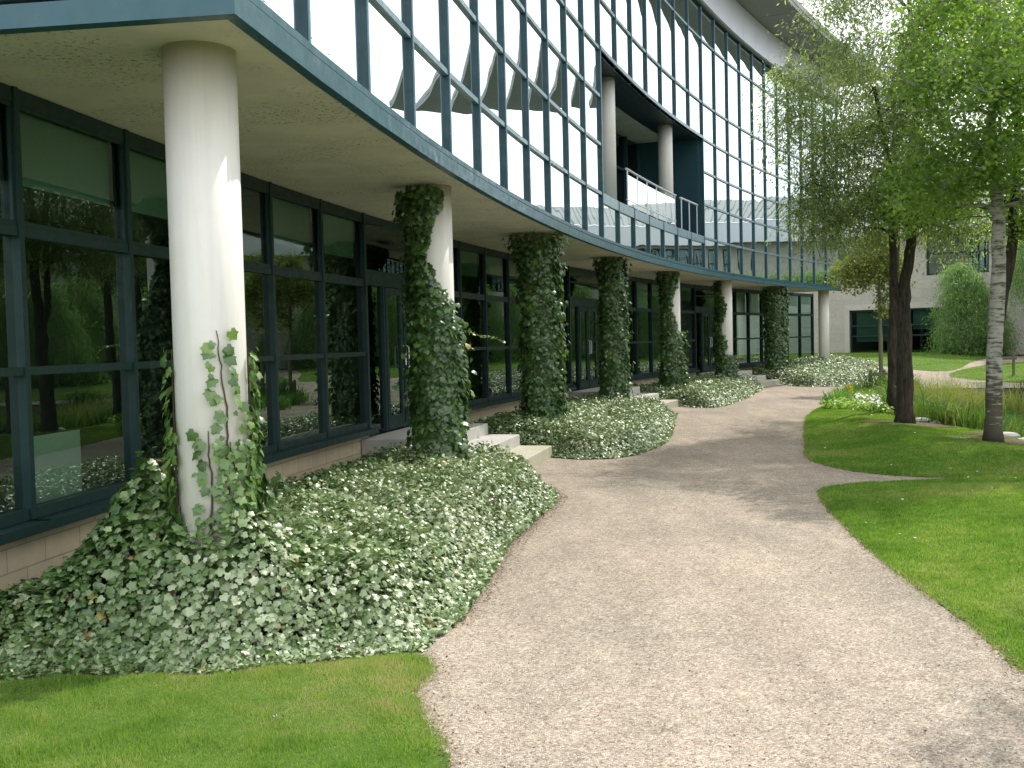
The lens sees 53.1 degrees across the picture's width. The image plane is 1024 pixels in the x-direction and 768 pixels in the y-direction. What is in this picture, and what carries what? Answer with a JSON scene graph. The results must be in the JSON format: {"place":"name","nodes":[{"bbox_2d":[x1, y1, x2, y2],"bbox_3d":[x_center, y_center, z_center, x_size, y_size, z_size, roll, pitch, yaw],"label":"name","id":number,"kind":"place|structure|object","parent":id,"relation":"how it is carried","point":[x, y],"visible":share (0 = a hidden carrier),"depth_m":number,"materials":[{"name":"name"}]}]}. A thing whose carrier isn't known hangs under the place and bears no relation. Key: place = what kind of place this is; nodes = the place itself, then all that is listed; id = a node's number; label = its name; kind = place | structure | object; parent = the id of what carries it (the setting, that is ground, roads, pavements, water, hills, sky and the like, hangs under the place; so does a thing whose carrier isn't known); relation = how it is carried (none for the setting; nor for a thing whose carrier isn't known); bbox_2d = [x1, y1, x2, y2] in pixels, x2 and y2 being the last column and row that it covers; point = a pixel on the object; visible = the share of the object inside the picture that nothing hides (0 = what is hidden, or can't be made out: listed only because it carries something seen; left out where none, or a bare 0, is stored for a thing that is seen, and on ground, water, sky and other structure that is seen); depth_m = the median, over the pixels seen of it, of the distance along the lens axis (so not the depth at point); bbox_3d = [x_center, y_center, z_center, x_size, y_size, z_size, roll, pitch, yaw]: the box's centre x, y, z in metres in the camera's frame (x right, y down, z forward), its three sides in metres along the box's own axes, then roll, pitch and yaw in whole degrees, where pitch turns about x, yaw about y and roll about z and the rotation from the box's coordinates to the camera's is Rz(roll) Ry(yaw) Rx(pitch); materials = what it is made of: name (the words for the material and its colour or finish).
{"place":"outdoors","nodes":[
{"label":"outdoors","id":0,"kind":"place"},
{"bbox_2d":[0,651,451,767],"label":"lawn","id":1,"kind":"structure","parent":0,"point":[415,698],"depth_m":4.95,"materials":[{"name":"green plant"}]},
{"bbox_2d":[15,487,998,718],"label":"lawn weeds","id":2,"kind":"object","parent":1,"relation":"on","point":[109,701],"visible":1,"depth_m":5.21,"materials":[{"name":"green plant"}]},
{"bbox_2d":[1,354,1023,680],"bbox_3d":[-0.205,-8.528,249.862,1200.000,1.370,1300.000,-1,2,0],"label":"ground","id":3,"kind":"structure","parent":0,"point":[1007,390],"depth_m":32.27,"materials":[{"name":"soil"}]},
{"bbox_2d":[0,481,545,672],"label":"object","id":4,"kind":"structure","parent":3,"relation":"on","point":[295,632],"depth_m":6.26,"materials":[{"name":"green plant"}]},
{"bbox_2d":[0,440,558,680],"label":"ivy bed","id":5,"kind":"object","parent":4,"relation":"on","point":[364,496],"visible":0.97,"depth_m":6.28,"materials":[{"name":"green plant"}]},
{"bbox_2d":[0,0,885,609],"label":"office building","id":6,"kind":"structure","parent":3,"relation":"on","point":[182,180],"depth_m":13.63,"materials":[{"name":"glass"}]},
{"bbox_2d":[0,82,50,545],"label":"window","id":7,"kind":"structure","parent":6,"relation":"in","point":[15,525],"depth_m":7.07,"materials":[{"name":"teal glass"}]},
{"bbox_2d":[33,430,81,503],"bbox_3d":[-3.714,0.713,8.275,0.030,0.620,0.773,-1,2,9],"label":"white board","id":8,"kind":"object","parent":6,"relation":"on","point":[57,459],"visible":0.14,"depth_m":8.32,"materials":[{"name":"white"}]},
{"bbox_2d":[0,86,132,529],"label":"window","id":9,"kind":"structure","parent":6,"relation":"in","point":[58,149],"depth_m":7.53,"materials":[{"name":"teal glass"}]},
{"bbox_2d":[111,129,177,484],"bbox_3d":[-3.092,-0.617,9.388,0.281,3.105,1.544,-1,2,10],"label":"window","id":10,"kind":"structure","parent":6,"relation":"in","point":[144,158],"depth_m":8.68,"materials":[{"name":"teal glass"}]},
{"bbox_2d":[145,328,300,619],"bbox_3d":[-1.894,0.560,6.476,1.022,1.817,0.769,-1,2,0],"label":"climbing ivy","id":11,"kind":"object","parent":6,"relation":"attached to","point":[249,447],"visible":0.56,"depth_m":6.29,"materials":[{"name":"green plant"}]},
{"bbox_2d":[240,172,289,463],"bbox_3d":[-2.815,-0.685,10.841,0.251,3.105,1.544,-1,2,11],"label":"window","id":12,"kind":"structure","parent":6,"relation":"in","point":[271,453],"depth_m":11.28,"materials":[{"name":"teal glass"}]},
{"bbox_2d":[259,182,337,456],"bbox_3d":[-2.543,-0.752,12.296,0.281,3.105,1.544,-1,2,12],"label":"window","id":13,"kind":"structure","parent":6,"relation":"in","point":[288,208],"depth_m":11.89,"materials":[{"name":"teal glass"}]},
{"bbox_2d":[311,199,378,443],"bbox_3d":[-2.230,-0.821,13.742,0.281,3.105,1.544,-1,2,13],"label":"window","id":14,"kind":"structure","parent":6,"relation":"in","point":[336,221],"depth_m":13.28,"materials":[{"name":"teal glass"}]},
{"bbox_2d":[385,287,406,429],"bbox_3d":[-1.766,-0.390,15.571,0.131,2.120,0.695,-1,2,14],"label":"door","id":15,"kind":"structure","parent":6,"relation":"in","point":[394,346],"depth_m":15.62,"materials":[{"name":"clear glass"}]},
{"bbox_2d":[402,290,410,425],"bbox_3d":[-1.584,-0.425,16.288,0.131,2.120,0.695,-1,2,15],"label":"door","id":16,"kind":"structure","parent":6,"relation":"in","point":[407,415],"depth_m":16.00,"materials":[{"name":"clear glass"}]},
{"bbox_2d":[391,184,504,479],"bbox_3d":[-0.820,-0.542,12.160,1.195,3.596,0.921,0,3,34],"label":"climbing ivy","id":17,"kind":"object","parent":6,"relation":"attached to","point":[439,406],"visible":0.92,"depth_m":11.98,"materials":[{"name":"green plant"}]},
{"bbox_2d":[453,240,469,410],"bbox_3d":[-1.124,-1.027,18.041,0.251,3.105,1.544,-1,2,16],"label":"window","id":18,"kind":"structure","parent":6,"relation":"in","point":[455,243],"depth_m":18.64,"materials":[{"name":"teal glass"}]},
{"bbox_2d":[453,241,494,410],"bbox_3d":[-0.724,-1.097,19.465,0.281,3.105,1.544,-1,3,17],"label":"window","id":19,"kind":"structure","parent":6,"relation":"in","point":[467,253],"depth_m":19.38,"materials":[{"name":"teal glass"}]},
{"bbox_2d":[478,247,516,404],"bbox_3d":[-0.285,-1.166,20.878,0.281,3.105,1.544,-1,3,18],"label":"window","id":20,"kind":"structure","parent":6,"relation":"in","point":[492,258],"depth_m":20.22,"materials":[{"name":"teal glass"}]},
{"bbox_2d":[502,253,522,399],"bbox_3d":[0.180,-1.236,22.283,0.281,3.105,1.544,-1,3,19],"label":"window","id":21,"kind":"structure","parent":6,"relation":"in","point":[511,271],"depth_m":21.59,"materials":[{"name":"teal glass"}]},
{"bbox_2d":[501,232,573,436],"bbox_3d":[0.459,-0.821,17.929,1.216,3.604,1.205,-1,2,0],"label":"climbing ivy","id":22,"kind":"object","parent":6,"relation":"attached to","point":[554,368],"visible":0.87,"depth_m":17.68,"materials":[{"name":"green plant"}]},
{"bbox_2d":[553,265,575,390],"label":"window","id":23,"kind":"structure","parent":6,"relation":"in","point":[568,385],"depth_m":25.57,"materials":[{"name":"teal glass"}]},
{"bbox_2d":[579,307,589,388],"bbox_3d":[1.898,-0.950,26.814,0.132,2.120,0.695,0,3,22],"label":"door","id":24,"kind":"structure","parent":6,"relation":"in","point":[583,311],"depth_m":26.88,"materials":[{"name":"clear glass"}]},
{"bbox_2d":[588,308,597,386],"bbox_3d":[2.180,-0.985,27.497,0.132,2.120,0.695,0,3,23],"label":"door","id":25,"kind":"structure","parent":6,"relation":"in","point":[592,330],"depth_m":27.57,"materials":[{"name":"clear glass"}]},
{"bbox_2d":[589,257,634,402],"bbox_3d":[2.318,-1.095,23.516,0.928,3.638,1.013,1,3,43],"label":"climbing ivy","id":26,"kind":"object","parent":6,"relation":"attached to","point":[619,333],"visible":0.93,"depth_m":23.27,"materials":[{"name":"green plant"}]},
{"bbox_2d":[626,276,641,380],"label":"window","id":27,"kind":"structure","parent":6,"relation":"in","point":[634,377],"depth_m":30.92,"materials":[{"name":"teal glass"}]},
{"bbox_2d":[632,277,656,378],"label":"window","id":28,"kind":"structure","parent":6,"relation":"in","point":[640,283],"depth_m":31.53,"materials":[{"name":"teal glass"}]},
{"bbox_2d":[647,279,660,376],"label":"window","id":29,"kind":"structure","parent":6,"relation":"in","point":[654,291],"depth_m":32.54,"materials":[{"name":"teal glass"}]},
{"bbox_2d":[654,271,690,397],"bbox_3d":[4.524,-1.377,28.992,1.077,3.606,1.113,-1,2,0],"label":"climbing ivy","id":30,"kind":"object","parent":6,"relation":"attached to","point":[679,368],"visible":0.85,"depth_m":28.67,"materials":[{"name":"green plant"}]},
{"bbox_2d":[680,283,699,372],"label":"window","id":31,"kind":"structure","parent":6,"relation":"in","point":[685,289],"depth_m":35.85,"materials":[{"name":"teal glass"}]},
{"bbox_2d":[702,313,710,371],"bbox_3d":[7.114,-1.520,37.426,0.132,2.120,0.695,0,3,30],"label":"door","id":32,"kind":"structure","parent":6,"relation":"in","point":[706,333],"depth_m":37.53,"materials":[{"name":"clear glass"}]},
{"bbox_2d":[709,314,715,370],"bbox_3d":[7.489,-1.555,38.063,0.132,2.120,0.695,0,3,31],"label":"door","id":33,"kind":"structure","parent":6,"relation":"in","point":[711,317],"depth_m":38.00,"materials":[{"name":"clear glass"}]},
{"bbox_2d":[710,281,739,379],"bbox_3d":[7.134,-1.664,34.252,1.078,3.614,1.053,-1,2,0],"label":"climbing ivy","id":34,"kind":"object","parent":6,"relation":"attached to","point":[720,309],"visible":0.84,"depth_m":33.97,"materials":[{"name":"green plant"}]},
{"bbox_2d":[732,288,739,367],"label":"window","id":35,"kind":"structure","parent":6,"relation":"in","point":[733,290],"depth_m":40.08,"materials":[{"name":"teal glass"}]},
{"bbox_2d":[733,288,752,367],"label":"window","id":36,"kind":"structure","parent":6,"relation":"in","point":[739,299],"depth_m":40.65,"materials":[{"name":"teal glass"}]},
{"bbox_2d":[746,290,763,365],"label":"window","id":37,"kind":"structure","parent":6,"relation":"in","point":[753,294],"depth_m":41.84,"materials":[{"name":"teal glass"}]},
{"bbox_2d":[759,294,765,362],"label":"window","id":38,"kind":"structure","parent":6,"relation":"in","point":[760,317],"depth_m":42.73,"materials":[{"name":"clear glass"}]},
{"bbox_2d":[759,286,791,377],"bbox_3d":[10.157,-1.936,39.275,1.207,3.637,1.270,-1,2,0],"label":"climbing ivy","id":39,"kind":"object","parent":6,"relation":"attached to","point":[769,294],"visible":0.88,"depth_m":38.95,"materials":[{"name":"green plant"}]},
{"bbox_2d":[786,293,800,359],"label":"window","id":40,"kind":"structure","parent":6,"relation":"in","point":[793,296],"depth_m":45.77,"materials":[{"name":"teal metal"}]},
{"bbox_2d":[798,293,813,358],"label":"window","id":41,"kind":"structure","parent":6,"relation":"in","point":[808,299],"depth_m":46.96,"materials":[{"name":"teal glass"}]},
{"bbox_2d":[699,370,779,386],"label":"stone steps","id":42,"kind":"structure","parent":3,"relation":"on","point":[762,380],"depth_m":37.31,"materials":[{"name":"grey stone"}]},
{"bbox_2d":[732,177,1023,354],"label":"stone building","id":43,"kind":"structure","parent":3,"relation":"on","point":[853,325],"depth_m":55.30,"materials":[{"name":"white paint"}]},
{"bbox_2d":[850,308,943,352],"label":"window","id":44,"kind":"structure","parent":43,"relation":"in","point":[867,326],"depth_m":54.89,"materials":[{"name":"black"}]},
{"bbox_2d":[927,232,988,275],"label":"window","id":45,"kind":"structure","parent":43,"relation":"in","point":[928,254],"depth_m":51.99,"materials":[{"name":"teal"}]},
{"bbox_2d":[854,371,1023,419],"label":"pond rushes","id":46,"kind":"object","parent":3,"relation":"on","point":[875,384],"visible":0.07,"depth_m":30.57,"materials":[{"name":"green plant"}]},
{"bbox_2d":[859,367,1023,436],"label":"pond reeds","id":47,"kind":"object","parent":3,"relation":"on","point":[954,414],"visible":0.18,"depth_m":20.43,"materials":[{"name":"green plant"}]},
{"bbox_2d":[878,364,1023,413],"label":"pond grass clump","id":48,"kind":"object","parent":3,"relation":"on","point":[931,391],"visible":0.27,"depth_m":26.92,"materials":[{"name":"green plant"}]},
{"bbox_2d":[1005,420,1023,438],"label":"water irises","id":49,"kind":"object","parent":3,"relation":"on","point":[1019,432],"visible":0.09,"depth_m":18.74,"materials":[{"name":"green plant"}]},
{"bbox_2d":[117,356,1023,767],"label":"gravel path","id":50,"kind":"structure","parent":0,"point":[759,434],"depth_m":6.34,"materials":[{"name":"beige gravel"}]},
{"bbox_2d":[361,423,551,468],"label":"stone steps","id":51,"kind":"structure","parent":50,"relation":"on","point":[536,455],"depth_m":15.28,"materials":[{"name":"beige stone"}]},
{"bbox_2d":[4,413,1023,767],"bbox_3d":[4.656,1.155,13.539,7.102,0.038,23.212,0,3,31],"label":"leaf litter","id":52,"kind":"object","parent":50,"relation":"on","point":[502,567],"visible":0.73,"depth_m":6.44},
{"bbox_2d":[493,421,662,458],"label":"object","id":53,"kind":"structure","parent":50,"relation":"on","point":[528,439],"depth_m":16.91,"materials":[{"name":"green plant"}]},
{"bbox_2d":[474,391,678,458],"bbox_3d":[1.592,0.630,20.566,3.762,0.700,9.676,-1,3,17],"label":"ivy bed","id":54,"kind":"object","parent":53,"relation":"on","point":[588,416],"visible":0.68,"depth_m":17.29,"materials":[{"name":"green plant"}]},
{"bbox_2d":[570,386,677,408],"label":"stone steps","id":55,"kind":"structure","parent":50,"relation":"on","point":[669,403],"depth_m":26.61,"materials":[{"name":"grey stone"}]},
{"bbox_2d":[659,386,754,407],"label":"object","id":56,"kind":"structure","parent":50,"relation":"on","point":[697,399],"depth_m":28.07,"materials":[{"name":"green plant"}]},
{"bbox_2d":[631,372,766,407],"bbox_3d":[5.823,0.064,31.529,3.489,0.729,10.162,0,3,24],"label":"ivy bed","id":57,"kind":"object","parent":56,"relation":"on","point":[700,388],"visible":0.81,"depth_m":28.58,"materials":[{"name":"green plant"}]},
{"bbox_2d":[756,369,873,386],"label":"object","id":58,"kind":"structure","parent":50,"relation":"on","point":[811,381],"depth_m":37.72,"materials":[{"name":"green plant"}]},
{"bbox_2d":[741,352,887,386],"bbox_3d":[12.465,-0.669,40.938,5.455,1.053,11.490,0,3,33],"label":"ivy bed","id":59,"kind":"object","parent":58,"relation":"on","point":[815,369],"visible":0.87,"depth_m":38.66,"materials":[{"name":"green plant"}]},
{"bbox_2d":[820,380,874,404],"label":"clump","id":60,"kind":"object","parent":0,"point":[836,393],"depth_m":27.38,"materials":[{"name":"green plant"}]},
{"bbox_2d":[737,352,985,370],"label":"lawn","id":61,"kind":"structure","parent":0,"point":[932,364],"depth_m":45.81,"materials":[{"name":"green plant"}]},
{"bbox_2d":[920,257,1023,355],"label":"tree","id":62,"kind":"object","parent":61,"relation":"on","point":[962,321],"visible":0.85,"depth_m":48.23,"materials":[{"name":"green plant"}]},
{"bbox_2d":[798,0,1023,214],"label":"sky","id":63,"kind":"structure","parent":0,"point":[817,3],"materials":[{"name":"white"}]},
{"bbox_2d":[802,406,1023,673],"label":"lawn","id":64,"kind":"structure","parent":0,"point":[985,577],"depth_m":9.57,"materials":[{"name":"green plant"}]},
{"bbox_2d":[859,419,958,427],"bbox_3d":[7.772,0.842,19.710,2.041,0.320,1.440,-1,2,0],"label":"mulch ring","id":65,"kind":"object","parent":64,"relation":"on","point":[926,424],"visible":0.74,"depth_m":19.64,"materials":[{"name":"brown soil"}]},
{"bbox_2d":[740,0,1023,423],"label":"tree","id":66,"kind":"object","parent":65,"relation":"on","point":[847,135],"visible":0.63,"depth_m":19.57,"materials":[{"name":"green plant"}]},
{"bbox_2d":[915,417,930,422],"bbox_3d":[8.367,0.732,20.944,0.426,0.092,0.312,-1,2,0],"label":"shore stone","id":67,"kind":"object","parent":64,"relation":"on","point":[925,420],"visible":0.7,"depth_m":20.83,"materials":[{"name":"grey stone"}]},
{"bbox_2d":[946,436,1023,443],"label":"mulch ring","id":68,"kind":"object","parent":64,"relation":"on","point":[1007,441],"visible":0.7,"depth_m":16.29,"materials":[{"name":"brown soil"}]},
{"bbox_2d":[866,0,1023,442],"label":"tree","id":69,"kind":"object","parent":68,"relation":"on","point":[987,69],"visible":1,"depth_m":15.38,"materials":[{"name":"green plant"}]},
{"bbox_2d":[962,432,1015,438],"bbox_3d":[8.479,1.086,17.569,1.429,0.507,0.900,-1,2,0],"label":"stone","id":70,"kind":"object","parent":64,"relation":"on","point":[979,433],"visible":0.47,"depth_m":17.67,"materials":[{"name":"grey stone"}]},
{"bbox_2d":[1003,432,1020,437],"bbox_3d":[8.713,0.895,18.066,0.423,0.096,0.292,-2,2,-10],"label":"shore stone","id":71,"kind":"object","parent":64,"relation":"on","point":[1013,435],"visible":0.59,"depth_m":17.95,"materials":[{"name":"grey stone"}]},
{"bbox_2d":[855,0,1023,344],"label":"tree","id":72,"kind":"object","parent":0,"point":[1014,233],"visible":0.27,"depth_m":17.72,"materials":[{"name":"green plant"}]},
{"bbox_2d":[949,362,1023,382],"bbox_3d":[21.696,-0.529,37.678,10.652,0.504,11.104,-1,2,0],"label":"lawn","id":73,"kind":"structure","parent":0,"point":[982,376],"depth_m":37.62,"materials":[{"name":"green plant"}]},
{"bbox_2d":[1002,354,1016,375],"bbox_3d":[17.590,-0.633,36.407,0.660,0.820,0.102,-1,2,0],"label":"tree stake","id":74,"kind":"object","parent":73,"relation":"on","point":[1013,358],"visible":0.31,"depth_m":36.38,"materials":[{"name":"brown wood"}]},
{"bbox_2d":[1005,227,1023,335],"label":"tree","id":75,"kind":"object","parent":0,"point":[1017,274],"visible":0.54,"depth_m":45.90,"materials":[{"name":"green plant"}]},
{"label":"flower bed soil","id":76,"kind":"structure","parent":0,"visible":0},
{"bbox_2d":[819,386,893,413],"bbox_3d":[9.719,0.327,27.949,1.806,0.350,10.865,0,3,23],"label":"ground cover","id":77,"kind":"object","parent":76,"relation":"on","point":[850,401],"visible":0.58,"depth_m":24.45,"materials":[{"name":"green plant"}]},
{"bbox_2d":[856,393,885,406],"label":"white flowers","id":78,"kind":"object","parent":77,"relation":"on","point":[867,397],"visible":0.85,"depth_m":24.77,"materials":[{"name":"white plant"}]},
{"bbox_2d":[824,228,920,379],"bbox_3d":[11.062,-2.392,31.567,2.936,5.187,1.995,-1,2,8],"label":"tree","id":79,"kind":"object","parent":76,"relation":"on","point":[869,270],"visible":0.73,"depth_m":31.32,"materials":[{"name":"green plant"}]},
{"bbox_2d":[868,370,887,380],"bbox_3d":[11.152,-0.065,31.220,0.580,0.720,0.102,-1,2,0],"label":"tree stake","id":80,"kind":"object","parent":76,"relation":"on","point":[871,374],"visible":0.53,"depth_m":31.16,"materials":[{"name":"brown wood"}]},
{"bbox_2d":[793,26,972,409],"bbox_3d":[8.840,-3.907,23.804,3.772,8.972,4.011,-2,3,-21],"label":"tree","id":81,"kind":"object","parent":76,"relation":"on","point":[891,359],"visible":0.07,"depth_m":23.51,"materials":[{"name":"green plant"}]}
]}

